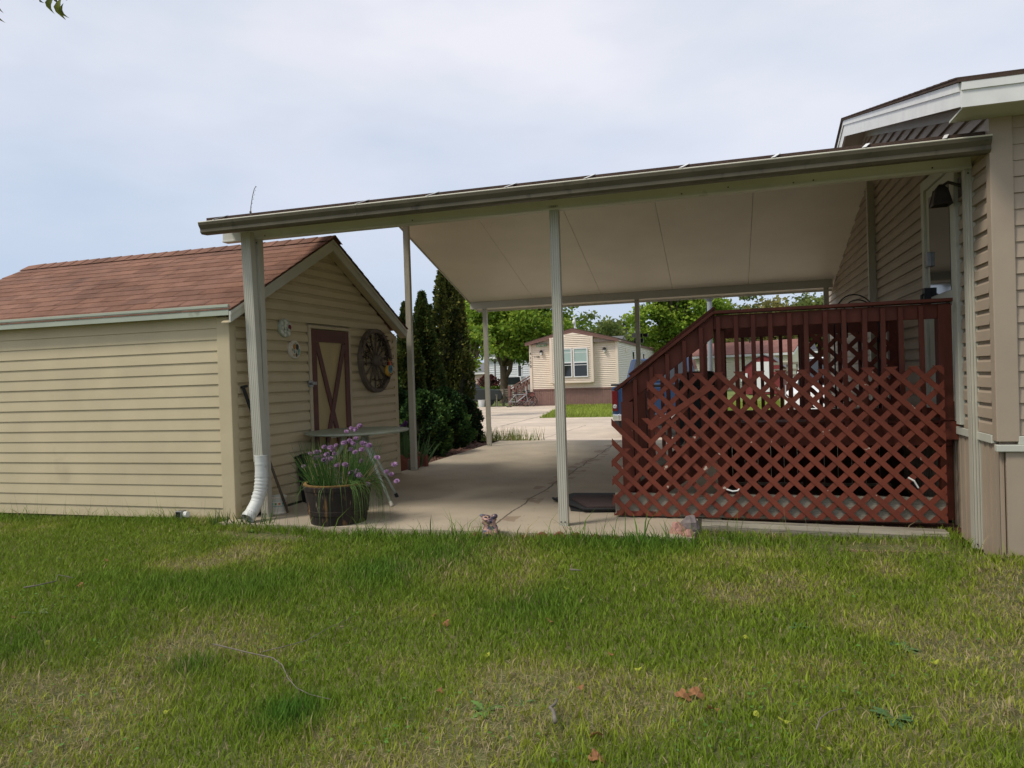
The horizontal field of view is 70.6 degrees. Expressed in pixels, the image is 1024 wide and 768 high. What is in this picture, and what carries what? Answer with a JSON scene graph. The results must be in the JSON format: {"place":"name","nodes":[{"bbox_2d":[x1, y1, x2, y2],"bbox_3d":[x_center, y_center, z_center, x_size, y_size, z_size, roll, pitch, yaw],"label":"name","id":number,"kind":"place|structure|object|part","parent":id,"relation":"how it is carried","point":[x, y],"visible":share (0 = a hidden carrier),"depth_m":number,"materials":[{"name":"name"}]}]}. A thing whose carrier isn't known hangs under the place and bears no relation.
{"place":"outdoors","nodes":[
{"label":"outdoors","id":0,"kind":"place"},
{"bbox_2d":[407,459,418,469],"bbox_3d":[-1.390,1.126,10.138,0.156,0.147,0.156,-2,1,17],"label":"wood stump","id":1,"kind":"object","parent":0,"point":[409,465],"visible":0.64,"depth_m":10.09,"materials":[{"name":"brown wood"}]},
{"bbox_2d":[0,390,1023,767],"bbox_3d":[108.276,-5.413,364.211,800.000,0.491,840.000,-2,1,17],"label":"ground","id":2,"kind":"structure","parent":0,"point":[478,754],"depth_m":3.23,"materials":[{"name":"plant"}]},
{"bbox_2d":[0,0,66,21],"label":"overhanging tree","id":3,"kind":"object","parent":2,"relation":"on","point":[57,8],"visible":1,"depth_m":3.07,"materials":[{"name":"green plant"}]},
{"bbox_2d":[24,575,72,587],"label":"twig","id":4,"kind":"object","parent":2,"relation":"on","point":[47,582],"visible":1,"depth_m":4.79,"materials":[{"name":"wood"}]},
{"bbox_2d":[175,510,189,522],"bbox_3d":[-3.125,1.294,6.861,0.115,0.185,0.076,-2,1,17],"label":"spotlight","id":5,"kind":"object","parent":2,"relation":"on","point":[185,513],"visible":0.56,"depth_m":6.83,"materials":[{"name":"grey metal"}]},
{"bbox_2d":[0,235,407,520],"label":"shed","id":6,"kind":"structure","parent":2,"relation":"on","point":[123,379],"depth_m":7.37,"materials":[{"name":"beige plastic"}]},
{"bbox_2d":[278,318,291,336],"bbox_3d":[-2.355,-0.583,7.501,0.047,0.195,0.196,-2,1,19],"label":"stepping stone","id":7,"kind":"object","parent":6,"relation":"attached to","point":[284,327],"visible":1,"depth_m":7.48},
{"bbox_2d":[288,341,300,358],"bbox_3d":[-2.300,-0.362,7.645,0.042,0.193,0.194,-2,1,19],"label":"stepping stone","id":8,"kind":"object","parent":6,"relation":"attached to","point":[294,350],"visible":1,"depth_m":7.62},
{"bbox_2d":[307,325,353,462],"bbox_3d":[-2.076,0.286,8.294,0.073,1.885,0.885,-2,1,17],"label":"door","id":9,"kind":"structure","parent":6,"relation":"in","point":[329,352],"depth_m":8.28,"materials":[{"name":"yellow wood"}]},
{"bbox_2d":[357,329,391,392],"bbox_3d":[-1.721,-0.296,9.187,0.135,0.810,0.766,-2,1,17],"label":"wagon wheel","id":10,"kind":"object","parent":6,"relation":"attached to","point":[376,360],"visible":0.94,"depth_m":9.12,"materials":[{"name":"brown wood"}]},
{"bbox_2d":[362,332,393,389],"bbox_3d":[-1.704,-0.298,9.153,0.120,0.789,0.813,-2,1,20],"label":"dried vine","id":11,"kind":"object","parent":10,"relation":"attached to","point":[383,344],"visible":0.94,"depth_m":9.24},
{"bbox_2d":[385,358,392,375],"bbox_3d":[-1.580,-0.214,9.314,0.065,0.231,0.156,-2,1,17],"label":"bird ornament","id":12,"kind":"object","parent":11,"relation":"hanging from","point":[389,370],"visible":1,"depth_m":9.28,"materials":[{"name":"multicoloured"}]},
{"bbox_2d":[213,616,353,699],"bbox_3d":[-1.158,1.317,3.476,0.692,0.027,1.015,-2,1,-7],"label":"twig","id":13,"kind":"object","parent":2,"relation":"on","point":[274,658],"visible":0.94,"depth_m":3.59,"materials":[{"name":"brown wood"}]},
{"bbox_2d":[10,492,868,551],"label":"tall grass","id":14,"kind":"structure","parent":2,"relation":"on","point":[241,518],"depth_m":6.53,"materials":[{"name":"green plant"}]},
{"bbox_2d":[428,439,502,462],"bbox_3d":[-2.140,1.315,12.921,2.855,0.165,4.900,-2,1,17],"label":"garden bed","id":15,"kind":"object","parent":2,"relation":"on","point":[472,446],"depth_m":13.13,"materials":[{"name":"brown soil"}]},
{"bbox_2d":[398,376,407,436],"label":"juniper shrub","id":16,"kind":"object","parent":15,"relation":"on","point":[402,394],"visible":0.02,"depth_m":12.40,"materials":[{"name":"green plant"}]},
{"bbox_2d":[399,420,409,458],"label":"iris plant","id":17,"kind":"object","parent":15,"relation":"on","point":[404,445],"visible":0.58,"depth_m":10.29,"materials":[{"name":"green plant"}]},
{"bbox_2d":[400,454,409,470],"bbox_3d":[-1.536,1.112,10.228,0.212,0.223,0.054,-1,1,33],"label":"edging tile","id":18,"kind":"object","parent":15,"relation":"on","point":[404,462],"visible":0.52,"depth_m":10.19,"materials":[{"name":"ceramic"}]},
{"bbox_2d":[396,300,427,391],"bbox_3d":[-1.895,-0.088,13.329,0.913,2.947,0.899,-2,1,17],"label":"arborvitae","id":19,"kind":"object","parent":15,"relation":"on","point":[420,370],"visible":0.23,"depth_m":13.17,"materials":[{"name":"green plant"}]},
{"bbox_2d":[408,453,419,467],"bbox_3d":[-1.417,1.107,10.381,0.212,0.223,0.054,-1,1,33],"label":"edging tile","id":20,"kind":"object","parent":15,"relation":"on","point":[418,457],"visible":0.3,"depth_m":10.33,"materials":[{"name":"ceramic"}]},
{"bbox_2d":[399,388,453,457],"bbox_3d":[-1.523,0.722,12.201,1.108,1.325,1.104,-2,1,17],"label":"juniper shrub","id":21,"kind":"object","parent":15,"relation":"on","point":[432,417],"visible":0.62,"depth_m":11.95,"materials":[{"name":"green plant"}]},
{"bbox_2d":[417,433,441,465],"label":"iris plant","id":22,"kind":"object","parent":15,"relation":"on","point":[425,452],"visible":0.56,"depth_m":10.51,"materials":[{"name":"green plant"}]},
{"bbox_2d":[413,290,447,392],"bbox_3d":[-1.686,-0.238,14.043,1.055,3.219,1.013,-2,1,17],"label":"arborvitae","id":23,"kind":"object","parent":15,"relation":"on","point":[428,343],"visible":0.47,"depth_m":13.88,"materials":[{"name":"green plant"}]},
{"bbox_2d":[428,303,439,385],"bbox_3d":[-1.728,-0.177,15.338,0.796,3.076,0.857,-2,1,17],"label":"arborvitae","id":24,"kind":"object","parent":15,"relation":"on","point":[430,307],"visible":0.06,"depth_m":15.26,"materials":[{"name":"green plant"}]},
{"bbox_2d":[431,270,477,399],"bbox_3d":[-1.321,-0.741,15.307,1.121,4.177,1.088,-2,1,17],"label":"arborvitae","id":25,"kind":"object","parent":15,"relation":"on","point":[448,315],"visible":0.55,"depth_m":15.10,"materials":[{"name":"green plant"}]},
{"bbox_2d":[433,386,477,448],"bbox_3d":[-1.236,0.695,13.544,1.181,1.335,1.115,-2,1,17],"label":"juniper shrub","id":26,"kind":"object","parent":15,"relation":"on","point":[460,424],"visible":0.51,"depth_m":13.33,"materials":[{"name":"green plant"}]},
{"bbox_2d":[458,393,484,441],"bbox_3d":[-1.037,0.774,14.720,1.040,1.201,1.113,-2,1,17],"label":"juniper shrub","id":27,"kind":"object","parent":15,"relation":"on","point":[475,412],"visible":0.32,"depth_m":14.53,"materials":[{"name":"green plant"}]},
{"bbox_2d":[474,363,484,384],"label":"house","id":28,"kind":"structure","parent":2,"relation":"on","point":[479,374],"depth_m":79.66,"materials":[{"name":"grey"}]},
{"bbox_2d":[465,323,497,389],"bbox_3d":[-1.903,-0.529,31.795,2.557,4.581,2.408,-2,1,-6],"label":"maple tree","id":29,"kind":"object","parent":2,"relation":"on","point":[476,341],"visible":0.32,"depth_m":31.69,"materials":[{"name":"green plant"}]},
{"bbox_2d":[478,400,484,406],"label":"bucket","id":30,"kind":"object","parent":2,"relation":"on","point":[481,403],"visible":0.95,"depth_m":42.55,"materials":[{"name":"white paint"}]},
{"bbox_2d":[471,700,504,718],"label":"dandelion weed","id":31,"kind":"object","parent":2,"relation":"on","point":[479,705],"visible":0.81,"depth_m":2.94,"materials":[{"name":"green plant"}]},
{"bbox_2d":[477,374,499,386],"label":"hedge shrub","id":32,"kind":"object","parent":2,"relation":"on","point":[493,381],"visible":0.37,"depth_m":58.11,"materials":[{"name":"plant"}]},
{"bbox_2d":[479,514,499,538],"bbox_3d":[-0.174,1.172,5.821,0.187,0.259,0.152,-2,1,17],"label":"garden statue","id":33,"kind":"object","parent":2,"relation":"on","point":[489,520],"visible":0.63,"depth_m":5.79,"materials":[{"name":"multicoloured ceramic"}]},
{"bbox_2d":[493,360,495,375],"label":"utility pole","id":34,"kind":"object","parent":2,"relation":"on","point":[494,361],"visible":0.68,"depth_m":60.86,"materials":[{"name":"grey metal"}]},
{"bbox_2d":[495,389,503,405],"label":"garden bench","id":35,"kind":"object","parent":2,"relation":"on","point":[502,391],"visible":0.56,"depth_m":43.20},
{"bbox_2d":[502,388,523,405],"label":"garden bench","id":36,"kind":"object","parent":2,"relation":"on","point":[505,394],"visible":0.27,"depth_m":44.10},
{"bbox_2d":[508,376,529,394],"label":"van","id":37,"kind":"object","parent":2,"relation":"on","point":[514,380],"visible":0.21,"depth_m":58.52,"materials":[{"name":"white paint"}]},
{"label":"rear window","id":38,"kind":"part","parent":37,"relation":"part of","materials":[{"name":"glass"}]},
{"bbox_2d":[508,376,530,405],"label":"entry stairs","id":39,"kind":"structure","parent":2,"relation":"on","point":[523,385],"depth_m":42.71,"materials":[{"name":"wood"}]},
{"bbox_2d":[515,698,534,705],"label":"dandelion weed","id":40,"kind":"object","parent":2,"relation":"on","point":[527,700],"visible":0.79,"depth_m":2.99,"materials":[{"name":"green plant"}]},
{"bbox_2d":[516,390,539,404],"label":"bicycle","id":41,"kind":"object","parent":2,"relation":"on","point":[527,397],"visible":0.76,"depth_m":41.27,"materials":[{"name":"grey metal"}]},
{"bbox_2d":[464,299,597,402],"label":"maple tree","id":42,"kind":"object","parent":2,"relation":"on","point":[513,332],"visible":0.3,"depth_m":46.81,"materials":[{"name":"green plant"}]},
{"bbox_2d":[548,698,557,723],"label":"twig","id":43,"kind":"object","parent":2,"relation":"on","point":[552,710],"visible":1,"depth_m":2.78,"materials":[{"name":"grey wood"}]},
{"bbox_2d":[480,336,626,396],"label":"house","id":44,"kind":"structure","parent":2,"relation":"on","point":[517,370],"depth_m":64.12,"materials":[{"name":"grey"}]},
{"bbox_2d":[517,364,521,375],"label":"window","id":45,"kind":"structure","parent":44,"relation":"in","point":[519,370],"depth_m":63.91,"materials":[{"name":"white paint"}]},
{"bbox_2d":[575,310,600,330],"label":"tree","id":46,"kind":"object","parent":2,"relation":"on","point":[588,316],"visible":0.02,"depth_m":121.93,"materials":[{"name":"green plant"}]},
{"bbox_2d":[209,530,969,553],"bbox_3d":[0.174,1.232,5.496,6.561,0.051,0.546,-2,1,17],"label":"dry thatch","id":47,"kind":"object","parent":2,"relation":"on","point":[840,550],"visible":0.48,"depth_m":5.07,"materials":[{"name":"beige plant"}]},
{"bbox_2d":[525,328,654,405],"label":"mobile home","id":48,"kind":"object","parent":2,"relation":"on","point":[596,365],"visible":0.64,"depth_m":40.61,"materials":[{"name":"beige plastic"}]},
{"bbox_2d":[588,748,604,763],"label":"fallen leaf","id":49,"kind":"object","parent":2,"relation":"on","point":[595,754],"visible":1,"depth_m":2.50,"materials":[{"name":"plant"}]},
{"bbox_2d":[587,315,627,340],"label":"tree","id":50,"kind":"object","parent":2,"relation":"on","point":[606,328],"visible":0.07,"depth_m":93.76,"materials":[{"name":"green plant"}]},
{"bbox_2d":[592,315,660,346],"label":"tree","id":51,"kind":"object","parent":2,"relation":"on","point":[623,325],"visible":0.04,"depth_m":103.87,"materials":[{"name":"green plant"}]},
{"bbox_2d":[619,297,732,355],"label":"maple tree","id":52,"kind":"object","parent":2,"relation":"on","point":[671,319],"visible":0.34,"depth_m":58.29,"materials":[{"name":"green plant"}]},
{"bbox_2d":[675,688,690,701],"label":"fallen leaf","id":53,"kind":"object","parent":2,"relation":"on","point":[681,692],"visible":0.98,"depth_m":2.93,"materials":[{"name":"orange plant"}]},
{"bbox_2d":[681,529,694,537],"bbox_3d":[1.345,1.189,5.507,0.101,0.170,0.100,-2,1,-2],"label":"rock","id":54,"kind":"object","parent":2,"relation":"on","point":[689,532],"visible":0.32,"depth_m":5.48,"materials":[{"name":"pink stone"}]},
{"bbox_2d":[688,686,704,698],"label":"fallen leaf","id":55,"kind":"object","parent":2,"relation":"on","point":[697,693],"visible":0.96,"depth_m":2.94,"materials":[{"name":"orange plant"}]},
{"bbox_2d":[650,338,798,389],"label":"mobile home","id":56,"kind":"object","parent":2,"relation":"on","point":[730,359],"visible":0.06,"depth_m":63.54,"materials":[{"name":"beige"}]},
{"bbox_2d":[712,295,789,343],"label":"tree","id":57,"kind":"object","parent":2,"relation":"on","point":[747,299],"visible":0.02,"depth_m":95.55,"materials":[{"name":"green plant"}]},
{"bbox_2d":[741,354,786,393],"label":"barn shed","id":58,"kind":"structure","parent":2,"relation":"on","point":[748,372],"depth_m":49.25,"materials":[{"name":"red paint"}]},
{"bbox_2d":[756,362,760,388],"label":"door","id":59,"kind":"structure","parent":58,"relation":"in","point":[757,363],"depth_m":49.26,"materials":[{"name":"white paint"}]},
{"bbox_2d":[764,362,769,391],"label":"door","id":60,"kind":"structure","parent":58,"relation":"in","point":[766,364],"depth_m":49.02,"materials":[{"name":"white paint"}]},
{"bbox_2d":[712,295,816,342],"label":"tree","id":61,"kind":"object","parent":2,"relation":"on","point":[777,302],"visible":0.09,"depth_m":90.27,"materials":[{"name":"green plant"}]},
{"bbox_2d":[774,362,797,382],"bbox_3d":[13.462,-0.075,35.678,1.300,2.010,0.120,-2,1,17],"label":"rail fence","id":62,"kind":"object","parent":2,"relation":"on","point":[786,364],"visible":0.19,"depth_m":35.58,"materials":[{"name":"beige wood"}]},
{"bbox_2d":[783,293,814,304],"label":"tree","id":63,"kind":"object","parent":2,"relation":"on","point":[801,297],"depth_m":114.92,"materials":[{"name":"green plant"}]},
{"bbox_2d":[789,622,811,628],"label":"dandelion weed","id":64,"kind":"object","parent":2,"relation":"on","point":[797,627],"visible":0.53,"depth_m":3.71,"materials":[{"name":"plant"}]},
{"bbox_2d":[787,295,820,305],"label":"tree","id":65,"kind":"object","parent":2,"relation":"on","point":[801,300],"depth_m":107.57,"materials":[{"name":"green plant"}]},
{"bbox_2d":[785,357,823,408],"bbox_3d":[8.965,0.230,20.109,2.360,1.977,4.962,-2,1,29],"label":"suv","id":66,"kind":"object","parent":2,"relation":"on","point":[814,366],"visible":0.01,"depth_m":19.17,"materials":[{"name":"white paint"}]},
{"bbox_2d":[793,292,823,356],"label":"tree","id":67,"kind":"object","parent":2,"relation":"on","point":[817,301],"visible":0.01,"depth_m":98.27,"materials":[{"name":"green plant"}]},
{"bbox_2d":[809,344,817,356],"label":"house","id":68,"kind":"structure","parent":2,"relation":"on","point":[814,348],"depth_m":85.45,"materials":[{"name":"white paint"}]},
{"bbox_2d":[702,519,949,540],"bbox_3d":[2.376,1.151,5.596,1.746,0.152,0.193,-2,1,18],"label":"landscape timber","id":69,"kind":"object","parent":2,"relation":"on","point":[800,528],"visible":0.51,"depth_m":5.54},
{"bbox_2d":[815,707,845,730],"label":"twig","id":70,"kind":"object","parent":2,"relation":"on","point":[824,715],"visible":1,"depth_m":2.66,"materials":[{"name":"grey wood"}]},
{"bbox_2d":[870,707,918,729],"bbox_3d":[1.439,1.258,2.705,0.165,0.043,0.177,-2,1,-44],"label":"dandelion weed","id":71,"kind":"object","parent":2,"relation":"on","point":[880,711],"visible":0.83,"depth_m":2.70,"materials":[{"name":"green plant"}]},
{"bbox_2d":[887,641,921,653],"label":"dandelion weed","id":72,"kind":"object","parent":2,"relation":"on","point":[909,649],"visible":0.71,"depth_m":3.40,"materials":[{"name":"green plant"}]},
{"bbox_2d":[829,69,1023,554],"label":"house","id":73,"kind":"structure","parent":2,"relation":"on","point":[919,252],"depth_m":5.12,"materials":[{"name":"beige plastic"}]},
{"bbox_2d":[920,172,966,424],"bbox_3d":[3.479,-0.723,5.907,0.102,2.050,0.970,-2,1,17],"label":"door","id":74,"kind":"structure","parent":73,"relation":"in","point":[940,232],"depth_m":5.78,"materials":[{"name":"white glass"}]},
{"bbox_2d":[0,0,1023,362],"label":"sky","id":75,"kind":"structure","parent":0,"point":[126,126],"materials":[{"name":"white"}]},
{"bbox_2d":[478,406,554,418],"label":"neighbour driveway","id":76,"kind":"structure","parent":0,"point":[518,412],"depth_m":35.19,"materials":[{"name":"concrete"}]},
{"bbox_2d":[471,383,502,405],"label":"suv","id":77,"kind":"object","parent":76,"relation":"on","point":[480,394],"visible":0.3,"depth_m":42.78,"materials":[{"name":"green paint"}]},
{"bbox_2d":[504,389,533,406],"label":"bicycle","id":78,"kind":"object","parent":76,"relation":"on","point":[515,393],"visible":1,"depth_m":40.78,"materials":[{"name":"metal"}]},
{"bbox_2d":[513,390,536,405],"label":"bicycle","id":79,"kind":"object","parent":76,"relation":"on","point":[525,399],"visible":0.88,"depth_m":41.37,"materials":[{"name":"black metal"}]},
{"bbox_2d":[481,417,613,425],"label":"road","id":80,"kind":"structure","parent":0,"point":[552,421],"depth_m":26.80,"materials":[{"name":"concrete"}]},
{"bbox_2d":[218,440,897,541],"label":"patio","id":81,"kind":"structure","parent":0,"point":[516,486],"depth_m":7.81,"materials":[{"name":"concrete"}]},
{"bbox_2d":[240,385,288,512],"bbox_3d":[-2.371,0.628,6.938,0.404,1.250,0.081,-2,1,-19],"label":"garden tool","id":82,"kind":"object","parent":81,"relation":"on","point":[243,387],"visible":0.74,"depth_m":6.93,"materials":[{"name":"brown wood"}]},
{"bbox_2d":[272,494,287,514],"bbox_3d":[-2.271,1.173,7.040,0.166,0.169,0.166,-2,1,17],"label":"ceramic crock","id":83,"kind":"object","parent":81,"relation":"on","point":[277,501],"visible":0.7,"depth_m":6.97,"materials":[{"name":"white ceramic"}]},
{"bbox_2d":[294,452,334,501],"bbox_3d":[-2.080,0.991,7.711,0.330,0.508,0.330,-2,1,17],"label":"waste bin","id":84,"kind":"object","parent":81,"relation":"on","point":[301,479],"visible":0.2,"depth_m":7.60,"materials":[{"name":"plastic"}]},
{"bbox_2d":[303,480,370,526],"bbox_3d":[-1.571,1.060,6.539,0.613,0.358,0.613,-2,1,17],"label":"barrel planter","id":85,"kind":"object","parent":81,"relation":"on","point":[333,509],"visible":0.63,"depth_m":6.30,"materials":[{"name":"brown wood"}]},
{"bbox_2d":[288,423,399,527],"bbox_3d":[-1.518,0.828,6.452,0.844,0.938,1.070,-2,1,-38],"label":"chive plant","id":86,"kind":"object","parent":85,"relation":"in","point":[340,472],"visible":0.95,"depth_m":6.41,"materials":[{"name":"green plant"}]},
{"bbox_2d":[303,426,408,506],"bbox_3d":[-1.633,0.870,7.827,1.196,0.744,1.120,-2,1,17],"label":"patio table","id":87,"kind":"object","parent":81,"relation":"on","point":[364,433],"visible":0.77,"depth_m":7.64,"materials":[{"name":"green metal"}]},
{"bbox_2d":[417,452,428,465],"bbox_3d":[-1.314,1.102,10.517,0.212,0.223,0.054,-1,1,33],"label":"edging tile","id":88,"kind":"object","parent":81,"relation":"on","point":[425,461],"visible":0.52,"depth_m":10.46,"materials":[{"name":"ceramic"}]},
{"bbox_2d":[570,506,591,511],"bbox_3d":[0.648,1.161,6.791,0.304,0.006,0.421,-2,1,17],"label":"rubber mat","id":89,"kind":"object","parent":81,"relation":"on","point":[573,509],"visible":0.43,"depth_m":6.66,"materials":[{"name":"black rubber"}]},
{"bbox_2d":[552,493,615,511],"bbox_3d":[0.933,1.126,6.956,1.148,0.033,0.944,-2,1,11],"label":"door mat","id":90,"kind":"object","parent":81,"relation":"on","point":[586,502],"depth_m":6.88,"materials":[{"name":"black rubber"}]},
{"bbox_2d":[198,131,992,548],"bbox_3d":[1.237,-0.697,9.212,6.304,3.799,7.553,-2,1,17],"label":"carport","id":91,"kind":"object","parent":81,"relation":"on","point":[780,223],"visible":0.91,"depth_m":9.23,"materials":[{"name":"paint"}]},
{"bbox_2d":[249,186,255,215],"bbox_3d":[-2.287,-1.592,6.388,0.084,0.310,0.018,-2,1,17],"label":"antenna","id":92,"kind":"object","parent":91,"relation":"on","point":[250,212],"visible":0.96,"depth_m":6.39,"materials":[{"name":"white metal"}]},
{"bbox_2d":[669,522,685,534],"bbox_3d":[1.283,1.176,5.609,0.138,0.208,0.122,-2,1,17],"label":"rock","id":93,"kind":"object","parent":81,"relation":"on","point":[677,527],"visible":0.44,"depth_m":5.58,"materials":[{"name":"pink stone"}]},
{"bbox_2d":[680,515,699,536],"bbox_3d":[1.387,1.132,5.660,0.120,0.208,0.134,-2,1,-43],"label":"rock","id":94,"kind":"object","parent":81,"relation":"on","point":[689,520],"visible":0.48,"depth_m":5.62,"materials":[{"name":"grey stone"}]},
{"bbox_2d":[675,371,716,453],"bbox_3d":[2.667,0.442,10.276,0.700,1.250,0.597,-2,1,17],"label":"covered grill","id":95,"kind":"object","parent":81,"relation":"on","point":[697,402],"visible":0.21,"depth_m":10.04,"materials":[{"name":"black plastic"}]},
{"bbox_2d":[611,298,958,522],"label":"deck","id":96,"kind":"structure","parent":81,"relation":"on","point":[807,437],"depth_m":5.98,"materials":[{"name":"red paint"}]},
{"bbox_2d":[834,294,879,408],"bbox_3d":[3.384,-0.302,7.064,0.445,1.153,0.096,-2,1,17],"label":"wire hoop frame","id":97,"kind":"object","parent":96,"relation":"on","point":[878,339],"visible":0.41,"depth_m":7.05,"materials":[{"name":"black metal"}]},
{"bbox_2d":[481,425,674,440],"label":"driveway","id":98,"kind":"structure","parent":0,"point":[592,432],"depth_m":21.02,"materials":[{"name":"concrete"}]},
{"bbox_2d":[476,425,544,441],"bbox_3d":[-0.052,1.013,14.692,1.326,0.391,1.005,-2,1,17],"label":"weed tuft","id":99,"kind":"object","parent":98,"relation":"on","point":[514,437],"visible":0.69,"depth_m":14.60,"materials":[{"name":"green plant"}]},
{"bbox_2d":[611,357,697,427],"bbox_3d":[4.296,0.279,20.546,2.320,2.017,5.811,-2,1,18],"label":"pickup truck","id":100,"kind":"object","parent":98,"relation":"on","point":[616,402],"visible":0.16,"depth_m":18.23,"materials":[{"name":"blue paint"}]},
{"bbox_3d":[4.095,-0.378,19.989,1.611,0.580,0.275,-2,1,18],"label":"rear window","id":101,"kind":"part","parent":100,"relation":"part of","materials":[{"name":"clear glass"}]},
{"bbox_3d":[5.264,-0.420,20.674,0.124,0.566,1.938,-2,1,18],"label":"side window","id":102,"kind":"part","parent":100,"relation":"part of","materials":[{"name":"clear glass"}]},
{"bbox_2d":[705,298,713,370],"bbox_3d":[3.722,-0.394,13.494,0.180,2.894,0.180,-2,1,17],"label":"service mast","id":103,"kind":"object","parent":98,"relation":"on","point":[709,343],"visible":0.38,"depth_m":13.46,"materials":[{"name":"grey metal"}]},
{"bbox_2d":[540,399,784,417],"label":"lawn grass","id":104,"kind":"structure","parent":0,"point":[589,410],"depth_m":32.76,"materials":[{"name":"green plant"}]},
{"bbox_2d":[722,485,961,541],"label":"crawl space soil","id":105,"kind":"structure","parent":0,"point":[816,490],"depth_m":6.07,"materials":[{"name":"brown soil"}]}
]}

